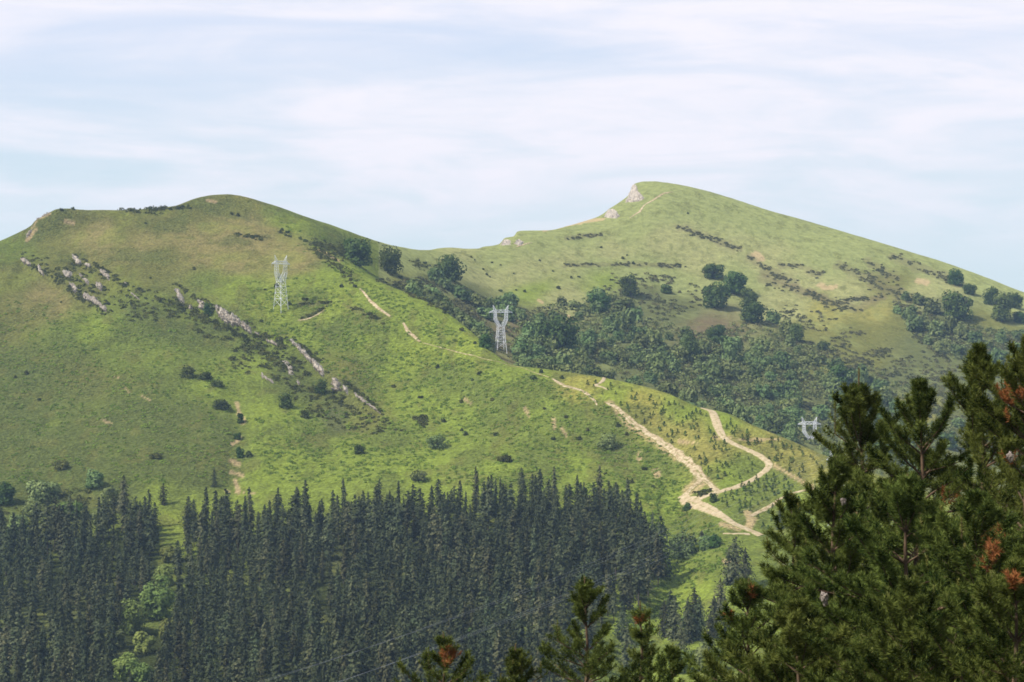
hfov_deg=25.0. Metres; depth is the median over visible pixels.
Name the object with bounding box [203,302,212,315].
bush
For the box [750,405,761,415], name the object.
thicket tree
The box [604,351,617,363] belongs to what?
thicket tree
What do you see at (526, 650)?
pine tree
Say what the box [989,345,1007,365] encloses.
thicket tree
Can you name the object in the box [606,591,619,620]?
pine tree
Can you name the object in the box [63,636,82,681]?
pine tree
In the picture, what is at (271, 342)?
rock outcrop
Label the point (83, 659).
pine tree
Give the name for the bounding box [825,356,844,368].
thicket tree
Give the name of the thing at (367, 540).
pine tree
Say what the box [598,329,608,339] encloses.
thicket tree
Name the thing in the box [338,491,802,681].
power cable
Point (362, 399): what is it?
rock outcrop
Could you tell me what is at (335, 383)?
rock outcrop
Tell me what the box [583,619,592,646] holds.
pine tree
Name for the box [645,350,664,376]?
thicket tree
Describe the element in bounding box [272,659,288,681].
pine tree
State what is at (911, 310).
thicket tree
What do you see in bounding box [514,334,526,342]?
thicket tree
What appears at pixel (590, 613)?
pine tree
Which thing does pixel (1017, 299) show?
broadleaf tree
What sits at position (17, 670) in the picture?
pine tree
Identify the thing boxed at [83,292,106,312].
rock outcrop
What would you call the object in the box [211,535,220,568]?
pine tree
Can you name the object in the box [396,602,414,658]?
pine tree
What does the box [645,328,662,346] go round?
thicket tree
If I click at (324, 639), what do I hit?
pine tree
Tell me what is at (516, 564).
pine tree
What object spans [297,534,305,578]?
pine tree
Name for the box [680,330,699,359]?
broadleaf tree
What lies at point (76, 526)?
pine tree
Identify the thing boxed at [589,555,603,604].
pine tree
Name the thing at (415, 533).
pine tree
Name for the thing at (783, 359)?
thicket tree
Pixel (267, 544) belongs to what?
pine tree
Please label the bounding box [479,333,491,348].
broadleaf tree
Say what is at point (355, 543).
pine tree
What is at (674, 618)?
pine tree
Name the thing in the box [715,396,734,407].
thicket tree
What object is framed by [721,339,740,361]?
thicket tree
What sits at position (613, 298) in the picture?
thicket tree
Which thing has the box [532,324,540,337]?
thicket tree
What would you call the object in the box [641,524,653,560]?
pine tree
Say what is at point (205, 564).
pine tree
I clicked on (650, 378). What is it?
thicket tree
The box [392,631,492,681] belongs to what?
pine tree
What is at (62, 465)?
bush
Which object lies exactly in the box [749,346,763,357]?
thicket tree
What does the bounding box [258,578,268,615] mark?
pine tree
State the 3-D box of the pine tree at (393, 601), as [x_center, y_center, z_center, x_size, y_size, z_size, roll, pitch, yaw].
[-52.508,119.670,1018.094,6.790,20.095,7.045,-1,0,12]
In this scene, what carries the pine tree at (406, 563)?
on the hills
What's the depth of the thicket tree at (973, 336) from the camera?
2015.51 m
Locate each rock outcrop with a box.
[20,258,30,266]
[37,264,43,275]
[62,270,71,277]
[69,282,76,293]
[72,254,82,264]
[79,273,88,284]
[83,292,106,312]
[95,281,102,290]
[99,269,109,280]
[174,288,184,305]
[197,299,205,309]
[214,304,251,333]
[261,372,273,383]
[266,338,277,345]
[282,360,293,374]
[290,338,324,376]
[331,377,342,391]
[343,385,347,394]
[354,392,380,413]
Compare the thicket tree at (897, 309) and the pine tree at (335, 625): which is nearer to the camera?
the pine tree at (335, 625)
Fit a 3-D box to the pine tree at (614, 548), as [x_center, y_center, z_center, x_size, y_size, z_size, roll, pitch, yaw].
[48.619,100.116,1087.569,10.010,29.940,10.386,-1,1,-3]
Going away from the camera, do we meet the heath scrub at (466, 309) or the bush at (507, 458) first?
the bush at (507, 458)
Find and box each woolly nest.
[819,591,828,601]
[840,498,846,504]
[1006,451,1013,462]
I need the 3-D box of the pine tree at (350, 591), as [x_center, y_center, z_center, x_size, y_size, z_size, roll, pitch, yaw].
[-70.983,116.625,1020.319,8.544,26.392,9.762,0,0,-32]
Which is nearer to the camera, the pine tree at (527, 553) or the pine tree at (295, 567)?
the pine tree at (295, 567)
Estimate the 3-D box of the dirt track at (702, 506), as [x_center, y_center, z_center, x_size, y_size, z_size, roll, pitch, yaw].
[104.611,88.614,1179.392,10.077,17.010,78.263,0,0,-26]
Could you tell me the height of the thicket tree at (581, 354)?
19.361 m
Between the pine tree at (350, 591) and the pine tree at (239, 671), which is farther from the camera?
the pine tree at (350, 591)
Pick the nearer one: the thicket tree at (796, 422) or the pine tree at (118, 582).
the pine tree at (118, 582)
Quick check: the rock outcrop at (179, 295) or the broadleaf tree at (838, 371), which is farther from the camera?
the broadleaf tree at (838, 371)
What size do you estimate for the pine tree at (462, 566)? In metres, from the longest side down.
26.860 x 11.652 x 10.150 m
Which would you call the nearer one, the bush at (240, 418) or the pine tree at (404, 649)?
the pine tree at (404, 649)
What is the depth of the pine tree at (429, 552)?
1107.88 m
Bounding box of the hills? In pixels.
[0,181,1023,681]
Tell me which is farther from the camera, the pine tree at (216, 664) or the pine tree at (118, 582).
the pine tree at (118, 582)
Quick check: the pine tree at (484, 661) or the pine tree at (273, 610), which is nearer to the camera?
the pine tree at (484, 661)
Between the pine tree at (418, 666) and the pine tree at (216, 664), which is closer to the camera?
the pine tree at (418, 666)
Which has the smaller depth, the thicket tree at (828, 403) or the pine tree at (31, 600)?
the pine tree at (31, 600)
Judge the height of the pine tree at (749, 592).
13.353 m
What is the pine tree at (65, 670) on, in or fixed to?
on the hills
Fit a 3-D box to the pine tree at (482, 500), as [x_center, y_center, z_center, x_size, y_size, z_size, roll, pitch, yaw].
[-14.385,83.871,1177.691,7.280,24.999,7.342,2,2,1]
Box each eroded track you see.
[604,401,706,480]
[682,477,702,494]
[702,477,719,491]
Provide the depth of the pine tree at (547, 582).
1036.49 m
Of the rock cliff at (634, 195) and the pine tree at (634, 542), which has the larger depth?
the rock cliff at (634, 195)
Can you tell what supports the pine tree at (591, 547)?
on the hills
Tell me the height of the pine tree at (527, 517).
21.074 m
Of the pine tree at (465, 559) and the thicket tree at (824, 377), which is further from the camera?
the thicket tree at (824, 377)
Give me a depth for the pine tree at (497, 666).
934.92 m
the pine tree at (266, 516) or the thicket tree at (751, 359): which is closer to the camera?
the pine tree at (266, 516)
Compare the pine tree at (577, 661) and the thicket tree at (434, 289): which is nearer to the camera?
the pine tree at (577, 661)
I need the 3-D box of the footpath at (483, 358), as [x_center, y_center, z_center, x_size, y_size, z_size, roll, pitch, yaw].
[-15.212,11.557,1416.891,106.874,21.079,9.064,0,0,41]
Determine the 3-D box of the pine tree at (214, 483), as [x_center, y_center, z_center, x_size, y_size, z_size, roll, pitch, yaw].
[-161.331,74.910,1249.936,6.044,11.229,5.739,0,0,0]
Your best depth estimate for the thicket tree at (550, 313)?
1851.65 m
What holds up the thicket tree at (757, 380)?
on the hills
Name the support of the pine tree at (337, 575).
on the hills
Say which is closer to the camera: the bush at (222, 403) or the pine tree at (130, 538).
the pine tree at (130, 538)
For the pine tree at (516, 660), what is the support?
on the hills
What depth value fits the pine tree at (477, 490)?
1199.62 m
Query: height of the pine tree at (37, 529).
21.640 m
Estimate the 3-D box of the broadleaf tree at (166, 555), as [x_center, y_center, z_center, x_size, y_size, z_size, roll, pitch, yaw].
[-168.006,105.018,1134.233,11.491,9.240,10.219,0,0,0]
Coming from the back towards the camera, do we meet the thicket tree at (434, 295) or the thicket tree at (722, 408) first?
the thicket tree at (434, 295)
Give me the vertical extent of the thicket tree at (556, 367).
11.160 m
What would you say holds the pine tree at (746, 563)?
on the hills
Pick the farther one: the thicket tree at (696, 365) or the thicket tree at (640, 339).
the thicket tree at (640, 339)
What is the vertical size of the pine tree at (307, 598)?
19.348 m
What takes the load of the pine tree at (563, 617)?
on the hills
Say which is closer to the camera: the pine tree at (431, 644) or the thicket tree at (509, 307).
the pine tree at (431, 644)
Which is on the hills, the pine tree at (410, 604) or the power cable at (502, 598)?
the pine tree at (410, 604)
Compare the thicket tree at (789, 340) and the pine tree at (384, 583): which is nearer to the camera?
the pine tree at (384, 583)
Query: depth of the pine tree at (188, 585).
1058.98 m
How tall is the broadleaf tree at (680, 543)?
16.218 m
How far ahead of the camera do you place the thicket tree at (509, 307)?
1829.96 m
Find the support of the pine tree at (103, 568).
on the hills
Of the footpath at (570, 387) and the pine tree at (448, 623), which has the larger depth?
the footpath at (570, 387)
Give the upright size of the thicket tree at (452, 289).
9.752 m
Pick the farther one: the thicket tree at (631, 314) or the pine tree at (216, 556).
the thicket tree at (631, 314)
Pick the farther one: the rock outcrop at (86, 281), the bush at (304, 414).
the rock outcrop at (86, 281)
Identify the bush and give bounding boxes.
[52,460,69,469]
[149,452,162,458]
[179,365,195,377]
[197,371,211,379]
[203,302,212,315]
[210,379,224,386]
[212,399,231,408]
[233,433,240,439]
[236,446,243,457]
[237,413,243,422]
[246,451,251,456]
[278,392,293,407]
[300,410,309,417]
[312,378,327,393]
[353,444,365,453]
[410,470,427,480]
[426,433,448,448]
[496,454,512,461]
[596,432,618,448]
[683,502,690,510]
[709,493,717,502]
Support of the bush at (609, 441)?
on the hills
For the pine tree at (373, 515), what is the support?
on the hills
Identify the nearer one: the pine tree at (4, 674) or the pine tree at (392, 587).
the pine tree at (4, 674)
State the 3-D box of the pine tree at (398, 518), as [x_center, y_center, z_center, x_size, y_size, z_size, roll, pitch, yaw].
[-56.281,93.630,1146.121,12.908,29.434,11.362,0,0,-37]
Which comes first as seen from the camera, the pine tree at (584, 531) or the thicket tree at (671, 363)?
the pine tree at (584, 531)
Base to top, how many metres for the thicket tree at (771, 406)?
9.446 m
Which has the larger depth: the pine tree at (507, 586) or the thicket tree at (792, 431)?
the thicket tree at (792, 431)
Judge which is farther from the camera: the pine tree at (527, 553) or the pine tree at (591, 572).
the pine tree at (527, 553)
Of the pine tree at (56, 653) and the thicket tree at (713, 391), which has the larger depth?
the thicket tree at (713, 391)
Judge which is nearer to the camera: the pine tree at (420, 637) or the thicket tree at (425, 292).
the pine tree at (420, 637)
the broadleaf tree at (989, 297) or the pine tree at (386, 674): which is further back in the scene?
the broadleaf tree at (989, 297)
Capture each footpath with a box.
[298,310,323,320]
[359,289,390,316]
[402,323,419,342]
[423,343,548,377]
[552,378,597,405]
[594,377,607,389]
[630,192,670,217]
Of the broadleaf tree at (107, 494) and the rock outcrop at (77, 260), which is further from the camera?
the rock outcrop at (77, 260)
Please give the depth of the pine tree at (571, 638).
939.01 m
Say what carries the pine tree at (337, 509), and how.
on the hills
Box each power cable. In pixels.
[263,448,844,680]
[274,455,816,678]
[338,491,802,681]
[346,470,817,679]
[354,480,811,676]
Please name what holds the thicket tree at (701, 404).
on the hills
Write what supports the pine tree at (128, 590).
on the hills
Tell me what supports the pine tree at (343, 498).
on the hills
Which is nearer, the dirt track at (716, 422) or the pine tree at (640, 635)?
the pine tree at (640, 635)
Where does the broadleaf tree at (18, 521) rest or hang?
on the hills
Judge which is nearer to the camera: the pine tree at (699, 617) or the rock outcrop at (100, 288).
the pine tree at (699, 617)
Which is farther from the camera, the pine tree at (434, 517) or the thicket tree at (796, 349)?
the thicket tree at (796, 349)
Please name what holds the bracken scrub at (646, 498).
on the hills
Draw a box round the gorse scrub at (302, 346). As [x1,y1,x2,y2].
[3,205,712,546]
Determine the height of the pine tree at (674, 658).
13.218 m
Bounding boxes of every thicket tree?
[405,282,420,297]
[407,278,424,289]
[419,286,430,301]
[420,295,432,302]
[427,267,444,283]
[428,292,444,301]
[430,287,440,293]
[431,297,453,313]
[433,300,450,313]
[437,276,451,288]
[449,284,461,292]
[452,285,473,300]
[452,307,459,313]
[455,314,473,321]
[456,310,469,315]
[460,320,470,327]
[468,318,482,331]
[470,293,481,305]
[471,328,481,335]
[477,307,495,318]
[477,331,496,352]
[478,325,493,337]
[479,296,494,309]
[489,296,502,310]
[498,304,515,316]
[500,291,519,306]
[503,315,515,321]
[511,337,534,355]
[512,344,536,356]
[512,355,525,361]
[513,357,534,367]
[514,308,526,320]
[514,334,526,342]
[517,352,531,362]
[521,322,535,339]
[527,354,543,361]
[528,343,545,354]
[531,317,550,331]
[531,359,551,368]
[532,313,546,324]
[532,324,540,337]
[533,334,553,353]
[542,355,552,369]
[545,335,558,350]
[545,351,570,369]
[547,309,559,321]
[552,363,569,371]
[553,347,570,356]
[555,296,566,305]
[564,361,584,373]
[566,345,589,363]
[568,299,582,310]
[570,356,582,364]
[572,358,586,368]
[574,310,583,319]
[579,340,596,353]
[580,305,591,316]
[580,336,594,345]
[582,330,598,341]
[586,286,605,300]
[586,365,603,376]
[590,300,601,313]
[595,339,607,349]
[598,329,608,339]
[600,311,614,321]
[600,371,616,379]
[602,315,621,332]
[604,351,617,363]
[605,336,616,346]
[608,294,617,302]
[612,330,624,340]
[614,353,629,364]
[615,298,635,312]
[615,311,627,329]
[619,308,636,325]
[625,375,641,383]
[626,342,642,354]
[628,326,646,335]
[628,354,642,364]
[630,306,643,320]
[631,380,643,385]
[633,330,649,348]
[636,349,656,362]
[643,370,659,383]
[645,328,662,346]
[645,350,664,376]
[647,343,662,352]
[656,343,673,360]
[656,381,679,396]
[664,332,673,339]
[665,353,682,372]
[668,345,688,362]
[678,326,693,337]
[678,388,698,402]
[686,401,706,407]
[689,353,705,362]
[692,359,705,371]
[693,375,710,385]
[693,380,707,395]
[699,339,711,353]
[701,357,721,382]
[705,352,721,363]
[707,385,718,395]
[712,346,723,355]
[712,403,727,412]
[714,396,724,401]
[715,380,732,396]
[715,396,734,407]
[717,361,731,377]
[718,335,743,350]
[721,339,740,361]
[723,401,734,413]
[729,365,740,375]
[731,401,751,423]
[740,352,753,362]
[742,356,762,365]
[743,383,756,395]
[746,361,762,379]
[747,393,755,401]
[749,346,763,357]
[750,337,759,346]
[750,343,763,354]
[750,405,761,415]
[752,356,771,370]
[752,421,767,429]
[754,377,766,384]
[754,413,773,425]
[755,384,769,398]
[755,405,771,414]
[758,339,770,350]
[761,381,778,391]
[761,414,781,434]
[764,364,776,373]
[764,371,777,380]
[766,308,782,323]
[766,403,774,412]
[769,389,779,399]
[773,349,791,369]
[776,382,791,394]
[777,412,791,429]
[778,317,792,335]
[779,398,798,409]
[779,432,795,441]
[781,421,797,441]
[782,369,796,379]
[783,333,796,345]
[784,380,798,387]
[785,385,802,406]
[786,405,805,419]
[790,360,799,367]
[790,414,800,426]
[792,344,802,354]
[803,353,819,365]
[812,404,829,419]
[814,369,823,375]
[817,341,830,349]
[818,354,826,363]
[819,372,836,382]
[822,377,841,393]
[822,449,832,455]
[824,400,837,410]
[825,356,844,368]
[842,371,861,385]
[854,363,870,383]
[868,375,875,384]
[869,378,888,391]
[880,386,891,396]
[880,393,885,405]
[886,397,892,406]
[888,399,898,412]
[889,456,901,466]
[892,304,901,313]
[900,291,910,300]
[900,304,917,319]
[904,314,923,331]
[912,292,924,304]
[922,320,929,326]
[922,335,932,344]
[923,297,940,313]
[926,319,944,335]
[932,339,947,352]
[940,430,959,448]
[942,315,959,332]
[949,344,966,354]
[951,417,965,427]
[953,321,971,339]
[967,330,982,343]
[983,341,992,348]
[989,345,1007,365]
[995,329,1008,343]
[1011,329,1023,339]
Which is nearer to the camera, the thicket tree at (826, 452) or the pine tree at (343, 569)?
the pine tree at (343, 569)
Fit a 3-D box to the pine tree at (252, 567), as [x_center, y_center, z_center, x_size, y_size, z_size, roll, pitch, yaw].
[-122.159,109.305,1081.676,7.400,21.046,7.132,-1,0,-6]
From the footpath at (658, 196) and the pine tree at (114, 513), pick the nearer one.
the pine tree at (114, 513)
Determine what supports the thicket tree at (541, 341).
on the hills
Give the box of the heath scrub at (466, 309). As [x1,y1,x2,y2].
[392,225,1023,468]
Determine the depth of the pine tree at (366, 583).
1023.22 m
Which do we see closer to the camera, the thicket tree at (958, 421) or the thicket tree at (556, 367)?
the thicket tree at (556, 367)
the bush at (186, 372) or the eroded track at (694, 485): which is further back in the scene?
the bush at (186, 372)
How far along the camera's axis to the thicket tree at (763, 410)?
1687.52 m
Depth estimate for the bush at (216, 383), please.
1390.52 m
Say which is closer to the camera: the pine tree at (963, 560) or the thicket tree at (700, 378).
the pine tree at (963, 560)
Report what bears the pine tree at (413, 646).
on the hills
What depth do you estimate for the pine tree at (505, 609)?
995.14 m
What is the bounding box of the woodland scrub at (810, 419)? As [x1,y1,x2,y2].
[467,298,1013,482]
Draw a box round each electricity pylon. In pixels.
[272,256,289,308]
[489,305,511,351]
[799,417,819,439]
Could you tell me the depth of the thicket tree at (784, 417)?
1647.01 m
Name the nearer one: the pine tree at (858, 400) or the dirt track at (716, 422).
the pine tree at (858, 400)
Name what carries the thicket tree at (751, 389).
on the hills
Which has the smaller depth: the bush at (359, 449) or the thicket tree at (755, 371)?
the bush at (359, 449)
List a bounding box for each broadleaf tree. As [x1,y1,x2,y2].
[0,481,15,504]
[7,514,28,535]
[21,499,41,516]
[26,479,61,501]
[56,500,83,517]
[85,468,103,488]
[91,510,106,524]
[99,486,119,504]
[108,629,125,650]
[111,651,139,680]
[118,597,146,634]
[125,659,153,681]
[129,504,146,517]
[132,631,155,653]
[138,573,176,618]
[153,565,174,586]
[158,545,181,562]
[158,618,172,638]
[342,237,372,266]
[378,245,403,273]
[436,254,466,280]
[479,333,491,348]
[536,311,580,351]
[586,292,610,311]
[619,272,639,296]
[661,284,672,292]
[667,527,697,558]
[667,649,692,672]
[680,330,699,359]
[681,613,703,640]
[693,642,720,670]
[699,535,710,550]
[702,263,725,278]
[702,280,730,307]
[705,324,725,343]
[707,534,721,547]
[721,271,747,293]
[738,286,757,306]
[741,301,768,322]
[788,323,804,341]
[827,364,856,384]
[941,289,973,319]
[946,268,963,284]
[962,283,977,293]
[982,286,998,304]
[990,292,1013,320]
[1006,291,1023,307]
[1012,311,1023,322]
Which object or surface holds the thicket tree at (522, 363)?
on the hills
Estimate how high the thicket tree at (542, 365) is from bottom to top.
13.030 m
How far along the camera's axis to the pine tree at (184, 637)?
956.61 m
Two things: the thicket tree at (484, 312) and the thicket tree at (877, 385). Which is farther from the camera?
the thicket tree at (877, 385)
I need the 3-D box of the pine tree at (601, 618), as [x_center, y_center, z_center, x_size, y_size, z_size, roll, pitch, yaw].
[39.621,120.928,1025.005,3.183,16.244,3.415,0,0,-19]
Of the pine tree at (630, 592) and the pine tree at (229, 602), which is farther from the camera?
the pine tree at (630, 592)
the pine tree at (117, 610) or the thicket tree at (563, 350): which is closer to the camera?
the pine tree at (117, 610)
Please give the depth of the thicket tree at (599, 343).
1769.74 m
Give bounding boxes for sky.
[0,0,1023,291]
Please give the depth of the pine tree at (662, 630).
1026.84 m
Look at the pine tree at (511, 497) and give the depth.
1187.74 m
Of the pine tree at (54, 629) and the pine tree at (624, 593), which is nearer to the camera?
the pine tree at (54, 629)
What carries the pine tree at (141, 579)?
on the hills
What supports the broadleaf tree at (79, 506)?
on the hills
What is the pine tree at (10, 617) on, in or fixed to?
on the hills
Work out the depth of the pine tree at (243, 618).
989.20 m
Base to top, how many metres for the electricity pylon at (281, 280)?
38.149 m
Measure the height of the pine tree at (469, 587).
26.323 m
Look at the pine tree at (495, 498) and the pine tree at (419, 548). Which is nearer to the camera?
the pine tree at (419, 548)
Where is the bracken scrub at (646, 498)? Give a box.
[0,218,727,645]
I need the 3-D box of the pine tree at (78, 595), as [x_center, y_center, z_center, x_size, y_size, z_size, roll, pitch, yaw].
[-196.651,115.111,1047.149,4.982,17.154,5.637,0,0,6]
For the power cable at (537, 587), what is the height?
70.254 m
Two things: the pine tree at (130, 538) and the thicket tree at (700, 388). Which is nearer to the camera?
the pine tree at (130, 538)
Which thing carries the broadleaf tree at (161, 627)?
on the hills
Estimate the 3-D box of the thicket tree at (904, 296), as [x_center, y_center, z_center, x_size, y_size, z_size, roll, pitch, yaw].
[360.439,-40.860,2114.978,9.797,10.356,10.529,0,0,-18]
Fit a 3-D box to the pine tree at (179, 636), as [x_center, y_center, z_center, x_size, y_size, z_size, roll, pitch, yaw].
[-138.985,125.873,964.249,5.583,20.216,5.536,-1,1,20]
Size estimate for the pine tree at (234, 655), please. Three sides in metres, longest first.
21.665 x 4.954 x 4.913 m
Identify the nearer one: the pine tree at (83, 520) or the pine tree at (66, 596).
the pine tree at (66, 596)
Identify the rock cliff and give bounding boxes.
[500,239,510,244]
[514,239,523,245]
[604,209,619,218]
[625,184,643,202]
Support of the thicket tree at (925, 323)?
on the hills
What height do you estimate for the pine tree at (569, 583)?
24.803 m
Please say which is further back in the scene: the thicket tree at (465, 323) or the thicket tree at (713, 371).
the thicket tree at (713, 371)
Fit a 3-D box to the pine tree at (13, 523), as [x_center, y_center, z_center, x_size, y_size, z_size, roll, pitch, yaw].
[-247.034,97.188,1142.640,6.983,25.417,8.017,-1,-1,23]
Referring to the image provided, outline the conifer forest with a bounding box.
[0,467,665,681]
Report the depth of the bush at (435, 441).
1305.43 m
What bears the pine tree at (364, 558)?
on the hills
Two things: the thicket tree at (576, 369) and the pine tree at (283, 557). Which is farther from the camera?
the thicket tree at (576, 369)
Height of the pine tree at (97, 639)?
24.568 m
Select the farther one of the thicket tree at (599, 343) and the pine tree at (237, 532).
the thicket tree at (599, 343)
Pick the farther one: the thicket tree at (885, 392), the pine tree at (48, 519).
the thicket tree at (885, 392)
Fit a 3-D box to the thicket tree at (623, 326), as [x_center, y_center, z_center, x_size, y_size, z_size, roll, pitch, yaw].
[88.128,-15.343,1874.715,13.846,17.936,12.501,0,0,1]
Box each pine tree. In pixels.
[0,526,16,572]
[0,542,14,578]
[0,625,14,669]
[0,643,12,681]
[1,584,21,613]
[4,606,15,658]
[7,575,23,614]
[8,512,19,546]
[9,613,33,665]
[13,654,21,681]
[16,626,34,665]
[22,644,34,681]
[24,536,30,576]
[25,581,37,614]
[25,612,49,662]
[29,648,41,681]
[31,500,56,553]
[31,519,40,559]
[35,557,52,596]
[38,625,48,674]
[45,633,63,677]
[46,614,59,658]
[47,504,72,559]
[49,497,60,546]
[49,656,60,681]
[55,514,74,562]
[57,576,76,620]
[58,645,72,681]
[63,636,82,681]
[64,494,79,547]
[68,562,83,601]
[69,508,86,552]
[72,576,83,607]
[72,649,90,681]
[73,536,82,582]
[78,620,90,675]
[80,512,87,551]
[84,576,95,606]
[85,601,94,649]
[87,642,97,678]
[87,660,95,681]
[88,575,105,608]
[88,618,106,670]
[97,500,108,540]
[98,556,109,594]
[101,649,117,681]
[104,603,119,652]
[105,622,120,675]
[107,598,124,629]
[109,527,116,562]
[110,494,119,526]
[115,475,132,512]
[115,570,124,609]
[117,495,129,530]
[120,581,132,610]
[123,517,137,553]
[134,509,143,546]
[136,550,147,591]
[138,570,145,596]
[139,509,161,555]
[153,647,163,681]
[158,483,168,505]
[162,660,170,681]
[174,618,182,660]
[176,643,191,681]
[178,626,190,665]
[181,559,198,595]
[182,505,190,547]
[183,570,195,602]
[185,538,196,576]
[190,602,201,641]
[191,624,200,662]
[193,512,205,548]
[195,537,203,576]
[195,645,203,680]
[200,637,219,673]
[203,538,212,575]
[208,469,217,486]
[208,520,219,563]
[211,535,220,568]
[213,510,221,551]
[213,655,222,681]
[215,612,238,664]
[220,638,230,681]
[223,577,236,622]
[224,595,235,621]
[225,543,232,573]
[229,646,237,679]
[230,504,247,556]
[231,658,247,681]
[234,605,250,648]
[237,511,251,554]
[245,487,254,530]
[245,552,257,582]
[247,632,259,673]
[248,593,262,635]
[253,546,265,585]
[256,646,267,681]
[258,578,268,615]
[259,619,268,667]
[260,508,272,545]
[260,536,274,576]
[267,601,278,651]
[272,622,286,670]
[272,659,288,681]
[274,559,286,601]
[275,537,291,576]
[282,602,293,650]
[285,515,296,562]
[287,586,294,621]
[287,629,297,668]
[287,647,301,681]
[292,557,299,588]
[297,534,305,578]
[300,501,310,542]
[300,626,316,678]
[301,588,312,619]
[301,605,319,663]
[301,610,309,660]
[304,521,319,559]
[310,635,323,681]
[314,597,324,640]
[318,513,339,557]
[318,547,326,581]
[320,623,327,661]
[325,580,335,610]
[326,613,343,662]
[329,632,341,677]
[333,495,342,540]
[333,563,342,608]
[337,637,349,681]
[339,501,353,541]
[339,544,347,582]
[339,598,347,638]
[340,479,349,520]
[341,644,362,681]
[345,620,356,674]
[346,606,362,658]
[347,576,358,612]
[348,518,360,563]
[349,635,365,681]
[354,601,364,645]
[358,543,374,585]
[359,596,376,644]
[360,530,374,571]
[360,573,373,621]
[363,492,372,532]
[363,601,380,651]
[364,499,382,539]
[373,643,391,681]
[374,634,383,679]
[377,570,390,606]
[380,648,392,681]
[383,500,396,544]
[385,572,401,616]
[386,500,408,547]
[386,590,399,622]
[386,624,402,676]
[392,536,404,575]
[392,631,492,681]
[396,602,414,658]
[397,658,407,681]
[398,632,412,674]
[399,654,414,681]
[403,502,410,535]
[403,547,410,580]
[406,605,425,668]
[407,510,419,545]
[407,560,419,605]
[408,592,413,625]
[413,620,427,658]
[413,651,426,678]
[415,537,423,570]
[417,638,436,681]
[420,552,432,585]
[423,532,432,570]
[426,506,439,554]
[427,591,443,633]
[427,614,436,650]
[432,613,447,653]
[434,518,448,566]
[439,531,450,573]
[442,514,453,554]
[444,601,454,638]
[446,547,452,580]
[448,552,463,595]
[450,512,472,557]
[451,557,469,602]
[451,634,468,680]
[452,533,464,573]
[460,548,469,593]
[460,601,469,641]
[464,570,479,620]
[464,629,477,681]
[467,549,480,595]
[467,593,475,627]
[469,466,480,511]
[470,528,477,564]
[474,628,497,680]
[475,548,500,595]
[476,481,486,523]
[477,539,492,579]
[477,569,486,610]
[480,481,496,530]
[482,595,491,644]
[486,615,505,672]
[487,644,548,681]
[491,478,498,518]
[491,562,506,614]
[491,630,505,681]
[492,528,500,565]
[496,591,522,627]
[499,483,507,526]
[501,552,511,598]
[501,622,513,676]
[505,510,524,555]
[506,483,516,512]
[510,551,520,593]
[511,572,531,618]
[514,616,526,665]
[520,500,533,532]
[521,525,531,573]
[524,596,531,620]
[524,647,532,681]
[525,593,548,640]
[527,617,546,654]
[528,524,538,576]
[529,572,537,617]
[531,649,545,681]
[534,556,544,602]
[534,626,558,680]
[536,575,648,681]
[544,540,553,581]
[544,572,552,619]
[546,578,567,624]
[548,597,559,647]
[549,467,559,497]
[551,537,569,596]
[551,641,565,681]
[552,603,570,645]
[556,621,570,648]
[559,649,581,681]
[561,572,575,618]
[564,541,575,576]
[565,620,580,668]
[568,652,582,677]
[569,510,581,548]
[571,529,585,567]
[571,606,584,628]
[573,648,589,680]
[575,553,595,587]
[578,517,590,552]
[580,495,594,531]
[580,603,598,647]
[581,535,595,573]
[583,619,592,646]
[586,564,596,610]
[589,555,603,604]
[593,465,608,513]
[594,521,607,563]
[598,538,611,575]
[599,595,603,628]
[602,572,612,616]
[604,522,621,578]
[604,551,611,575]
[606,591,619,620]
[610,601,633,641]
[612,482,620,522]
[614,533,632,589]
[616,563,632,611]
[616,600,666,681]
[616,622,638,667]
[622,502,637,547]
[624,478,634,516]
[626,568,637,609]
[627,529,642,563]
[628,546,653,605]
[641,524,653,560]
[642,642,685,681]
[643,550,652,595]
[644,516,680,578]
[646,512,657,548]
[650,532,666,584]
[655,600,671,638]
[658,577,832,681]
[660,590,681,627]
[663,596,682,640]
[674,598,700,644]
[674,622,692,652]
[688,587,704,621]
[690,596,874,681]
[690,597,707,641]
[701,616,719,650]
[704,596,721,640]
[707,578,735,621]
[713,490,851,679]
[714,536,752,586]
[716,549,738,583]
[717,596,734,631]
[733,454,881,680]
[737,547,756,582]
[776,573,1023,681]
[786,471,1020,681]
[798,368,909,664]
[816,488,1023,681]
[820,374,1022,660]
[886,551,1023,681]
[893,341,1023,644]
[924,334,1023,647]
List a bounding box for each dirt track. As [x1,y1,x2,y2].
[678,494,762,535]
[688,408,772,500]
[723,533,749,534]
[749,488,813,516]
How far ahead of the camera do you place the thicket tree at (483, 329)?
1612.10 m
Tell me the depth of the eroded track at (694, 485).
1220.14 m
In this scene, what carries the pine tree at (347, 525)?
on the hills
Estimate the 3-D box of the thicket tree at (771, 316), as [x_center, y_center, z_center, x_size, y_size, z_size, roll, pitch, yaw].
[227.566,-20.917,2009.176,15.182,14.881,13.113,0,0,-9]
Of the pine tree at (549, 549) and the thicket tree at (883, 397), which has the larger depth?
the thicket tree at (883, 397)
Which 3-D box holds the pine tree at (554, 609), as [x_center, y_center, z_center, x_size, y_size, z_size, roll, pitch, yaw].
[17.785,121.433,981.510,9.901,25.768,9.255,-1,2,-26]
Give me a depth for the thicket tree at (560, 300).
1948.53 m
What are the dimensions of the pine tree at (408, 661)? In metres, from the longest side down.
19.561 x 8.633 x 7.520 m
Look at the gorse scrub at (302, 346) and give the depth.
1492.12 m
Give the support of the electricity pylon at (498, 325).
on the hills

